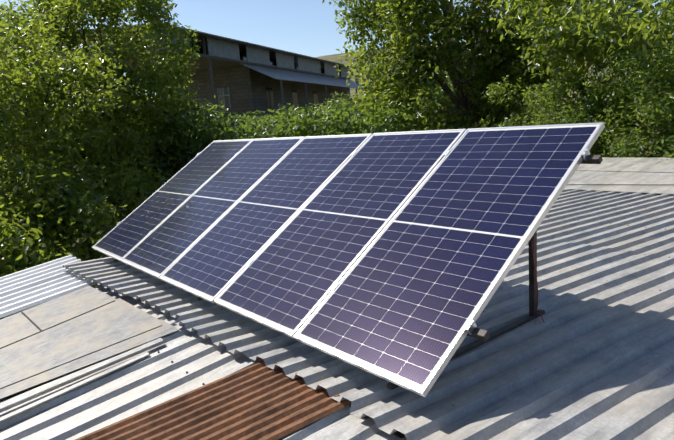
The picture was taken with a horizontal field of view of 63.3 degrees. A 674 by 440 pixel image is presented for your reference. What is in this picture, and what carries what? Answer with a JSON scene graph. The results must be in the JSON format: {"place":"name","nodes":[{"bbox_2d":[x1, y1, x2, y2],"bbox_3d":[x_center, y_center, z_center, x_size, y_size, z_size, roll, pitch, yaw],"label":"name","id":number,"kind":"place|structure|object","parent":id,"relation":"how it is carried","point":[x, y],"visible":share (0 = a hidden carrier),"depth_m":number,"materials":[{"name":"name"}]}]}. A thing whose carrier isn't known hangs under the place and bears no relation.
{"place":"outdoors","nodes":[
{"label":"outdoors","id":0,"kind":"place"},
{"bbox_2d":[0,255,96,317],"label":"corrugated roof sheet","id":1,"kind":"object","parent":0,"point":[24,289],"depth_m":6.13,"materials":[{"name":"grey metal"}]},
{"bbox_2d":[0,338,162,421],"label":"metal strips","id":2,"kind":"object","parent":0,"point":[69,378],"visible":0.89,"depth_m":3.73,"materials":[{"name":"white metal"}]},
{"bbox_2d":[0,0,673,97],"label":"sky","id":3,"kind":"structure","parent":0,"point":[304,27],"materials":[{"name":"blue"}]},
{"bbox_2d":[315,42,665,157],"bbox_3d":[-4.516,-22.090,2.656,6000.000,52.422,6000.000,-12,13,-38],"label":"ground","id":4,"kind":"structure","parent":0,"point":[333,58],"depth_m":200.44,"materials":[{"name":"green plant"}]},
{"bbox_2d":[0,151,127,317],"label":"bush","id":5,"kind":"object","parent":4,"relation":"on","point":[28,244],"visible":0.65,"depth_m":9.02,"materials":[{"name":"green plant"}]},
{"bbox_2d":[0,13,171,276],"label":"tree","id":6,"kind":"object","parent":4,"relation":"on","point":[23,83],"visible":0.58,"depth_m":11.09,"materials":[{"name":"green plant"}]},
{"bbox_2d":[0,0,215,204],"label":"tree","id":7,"kind":"object","parent":4,"relation":"on","point":[71,14],"visible":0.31,"depth_m":14.09,"materials":[{"name":"green plant"}]},
{"bbox_2d":[93,88,263,223],"bbox_3d":[-4.693,-1.094,16.269,6.441,5.559,5.790,-12,13,-38],"label":"bush","id":8,"kind":"object","parent":4,"relation":"on","point":[178,162],"visible":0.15,"depth_m":14.89,"materials":[{"name":"green plant"}]},
{"bbox_2d":[156,95,278,169],"bbox_3d":[-4.202,-1.681,19.585,8.817,5.387,6.031,-6,10,-10],"label":"bush","id":9,"kind":"object","parent":4,"relation":"on","point":[220,112],"visible":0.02,"depth_m":18.89,"materials":[{"name":"green plant"}]},
{"bbox_2d":[68,24,369,120],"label":"barn","id":10,"kind":"structure","parent":4,"relation":"on","point":[238,77],"depth_m":44.58,"materials":[{"name":"wood"}]},
{"bbox_2d":[213,110,265,123],"bbox_3d":[-7.574,-3.742,31.852,9.276,5.176,8.452,-4,10,-3],"label":"bush","id":11,"kind":"object","parent":4,"relation":"on","point":[236,115],"depth_m":31.97,"materials":[{"name":"green plant"}]},
{"bbox_2d":[188,105,337,149],"bbox_3d":[-1.996,-1.365,18.119,6.476,4.993,5.879,-3,10,5],"label":"bush","id":12,"kind":"object","parent":4,"relation":"on","point":[273,129],"visible":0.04,"depth_m":18.52,"materials":[{"name":"green plant"}]},
{"bbox_2d":[243,103,325,124],"bbox_3d":[-2.996,-4.265,32.419,9.467,5.321,6.859,-2,10,11],"label":"bush","id":13,"kind":"object","parent":4,"relation":"on","point":[275,112],"depth_m":32.73,"materials":[{"name":"green plant"}]},
{"bbox_2d":[232,103,344,129],"bbox_3d":[-0.469,-2.512,23.400,9.121,5.069,5.304,-5,10,-5],"label":"bush","id":14,"kind":"object","parent":4,"relation":"on","point":[291,114],"depth_m":22.85,"materials":[{"name":"green plant"}]},
{"bbox_2d":[267,102,335,113],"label":"bush","id":15,"kind":"object","parent":4,"relation":"on","point":[304,107],"depth_m":41.03,"materials":[{"name":"green plant"}]},
{"bbox_2d":[0,191,661,438],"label":"house walls","id":16,"kind":"structure","parent":4,"relation":"on","point":[399,434],"depth_m":2.94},
{"bbox_2d":[94,285,178,325],"bbox_3d":[-3.259,1.299,4.250,3.540,0.639,2.691,-12,13,-38],"label":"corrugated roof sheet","id":17,"kind":"object","parent":16,"relation":"on","point":[157,313],"visible":0.04,"depth_m":4.96,"materials":[{"name":"grey metal"}]},
{"bbox_2d":[0,286,115,346],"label":"flat roof","id":18,"kind":"object","parent":17,"relation":"on","point":[20,325],"visible":0.8,"depth_m":5.18,"materials":[{"name":"grey concrete"}]},
{"bbox_2d":[0,298,158,382],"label":"flat roof","id":19,"kind":"object","parent":17,"relation":"on","point":[111,320],"visible":0.75,"depth_m":4.49,"materials":[{"name":"grey concrete"}]},
{"bbox_2d":[0,300,161,388],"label":"roof seams","id":20,"kind":"object","parent":19,"relation":"on","point":[29,319],"visible":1,"depth_m":4.57,"materials":[{"name":"grey metal"}]},
{"bbox_2d":[0,319,178,398],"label":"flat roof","id":21,"kind":"object","parent":19,"relation":"on","point":[165,328],"visible":0.89,"depth_m":4.05,"materials":[{"name":"grey metal"}]},
{"bbox_2d":[0,324,262,439],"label":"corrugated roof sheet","id":22,"kind":"object","parent":17,"relation":"on","point":[154,378],"visible":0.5,"depth_m":3.56,"materials":[{"name":"grey metal"}]},
{"bbox_2d":[75,360,350,439],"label":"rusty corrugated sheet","id":23,"kind":"object","parent":22,"relation":"on","point":[261,400],"visible":0.85,"depth_m":3.02,"materials":[{"name":"brown metal"}]},
{"bbox_2d":[279,405,406,439],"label":"corrugated roof sheet","id":24,"kind":"object","parent":16,"relation":"on","point":[342,424],"visible":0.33,"depth_m":2.74,"materials":[{"name":"grey metal"}]},
{"bbox_2d":[62,239,673,439],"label":"main roof","id":25,"kind":"structure","parent":16,"relation":"on","point":[591,357],"depth_m":3.23,"materials":[{"name":"grey metal"}]},
{"bbox_2d":[114,155,602,389],"bbox_3d":[-0.628,0.023,5.042,1.520,1.120,5.480,-12,13,-38],"label":"solar panel frame","id":26,"kind":"object","parent":25,"relation":"on","point":[482,336],"visible":0.08,"depth_m":3.61,"materials":[{"name":"black metal"}]},
{"bbox_2d":[92,139,252,261],"bbox_3d":[-1.976,-0.318,6.625,1.771,1.176,1.038,-12,13,-38],"label":"solar panel","id":27,"kind":"object","parent":26,"relation":"attached to","point":[136,226],"visible":0.98,"depth_m":6.56,"materials":[{"name":"blue glass"}]},
{"bbox_2d":[121,137,303,278],"bbox_3d":[-1.307,-0.222,5.811,1.771,1.176,1.038,-12,13,-38],"label":"solar panel","id":28,"kind":"object","parent":26,"relation":"attached to","point":[166,243],"visible":1,"depth_m":5.74,"materials":[{"name":"blue glass"}]},
{"bbox_2d":[159,134,371,303],"bbox_3d":[-0.636,-0.126,4.999,1.771,1.176,1.038,-12,13,-38],"label":"solar panel","id":29,"kind":"object","parent":26,"relation":"attached to","point":[210,265],"visible":1,"depth_m":4.91,"materials":[{"name":"blue glass"}]},
{"bbox_2d":[214,129,465,338],"bbox_3d":[0.040,-0.034,4.190,1.771,1.176,1.038,-12,13,-38],"label":"solar panel","id":30,"kind":"object","parent":26,"relation":"attached to","point":[305,259],"visible":0.98,"depth_m":4.09,"materials":[{"name":"blue glass"}]},
{"bbox_2d":[117,149,589,334],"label":"panel clamps","id":31,"kind":"object","parent":26,"relation":"attached to","point":[470,326],"visible":0.81,"depth_m":3.28,"materials":[{"name":"silver metal"}]},
{"bbox_2d":[294,122,604,396],"bbox_3d":[0.708,0.061,3.376,1.771,1.176,1.038,-12,13,-38],"label":"solar panel","id":32,"kind":"object","parent":26,"relation":"on","point":[408,297],"visible":1,"depth_m":3.24,"materials":[{"name":"blue glass"}]},
{"bbox_2d":[531,236,544,322],"bbox_3d":[1.341,0.184,3.614,0.041,1.014,0.111,-9,11,-25],"label":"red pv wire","id":33,"kind":"object","parent":26,"relation":"attached to","point":[536,279],"visible":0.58,"depth_m":3.68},
{"bbox_2d":[145,191,673,439],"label":"roof screws","id":34,"kind":"object","parent":25,"relation":"attached to","point":[483,311],"visible":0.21,"depth_m":4.14,"materials":[{"name":"grey metal"}]},
{"bbox_2d":[537,189,673,258],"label":"main roof","id":35,"kind":"structure","parent":16,"relation":"on","point":[593,227],"depth_m":6.79,"materials":[{"name":"grey metal"}]},
{"bbox_2d":[564,171,673,193],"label":"flat roof","id":36,"kind":"object","parent":35,"relation":"on","point":[599,177],"depth_m":9.62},
{"bbox_2d":[567,184,673,184],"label":"roof seam","id":37,"kind":"object","parent":36,"relation":"on","point":[620,184],"visible":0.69,"depth_m":9.31,"materials":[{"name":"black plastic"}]},
{"bbox_2d":[576,157,673,172],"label":"flat roof","id":38,"kind":"object","parent":36,"relation":"on","point":[639,164],"visible":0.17,"depth_m":10.77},
{"bbox_2d":[235,90,470,137],"bbox_3d":[0.366,-1.861,18.896,8.066,5.268,6.377,-5,10,-5],"label":"bush","id":39,"kind":"object","parent":4,"relation":"on","point":[344,124],"visible":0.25,"depth_m":16.87,"materials":[{"name":"green plant"}]},
{"bbox_2d":[307,91,436,112],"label":"bush","id":40,"kind":"object","parent":4,"relation":"on","point":[333,99],"depth_m":41.38,"materials":[{"name":"green plant"}]},
{"bbox_2d":[309,84,454,129],"bbox_3d":[2.567,-3.568,25.572,8.021,5.832,7.455,3,12,36],"label":"bush","id":41,"kind":"object","parent":4,"relation":"on","point":[336,100],"depth_m":24.82,"materials":[{"name":"green plant"}]},
{"bbox_2d":[342,71,484,126],"bbox_3d":[4.691,-4.780,29.197,9.176,6.505,9.198,-12,13,-38],"label":"tree","id":42,"kind":"object","parent":4,"relation":"on","point":[450,87],"depth_m":25.88,"materials":[{"name":"green plant"}]},
{"bbox_2d":[400,60,524,104],"bbox_3d":[8.179,-7.729,37.877,10.462,7.334,9.942,-5,10,-4],"label":"tree","id":43,"kind":"object","parent":4,"relation":"on","point":[450,80],"depth_m":34.90,"materials":[{"name":"green plant"}]},
{"bbox_2d":[323,0,607,131],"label":"tree","id":44,"kind":"object","parent":4,"relation":"on","point":[406,57],"visible":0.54,"depth_m":17.77,"materials":[{"name":"green plant"}]},
{"bbox_2d":[472,64,673,157],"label":"bush","id":45,"kind":"object","parent":4,"relation":"on","point":[568,114],"visible":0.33,"depth_m":13.48,"materials":[{"name":"green plant"}]},
{"bbox_2d":[489,0,673,155],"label":"tree","id":46,"kind":"object","parent":4,"relation":"on","point":[589,31],"visible":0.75,"depth_m":13.38,"materials":[{"name":"green plant"}]},
{"bbox_2d":[589,23,673,157],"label":"bush","id":47,"kind":"object","parent":4,"relation":"on","point":[666,102],"visible":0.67,"depth_m":11.82,"materials":[{"name":"green plant"}]}
]}

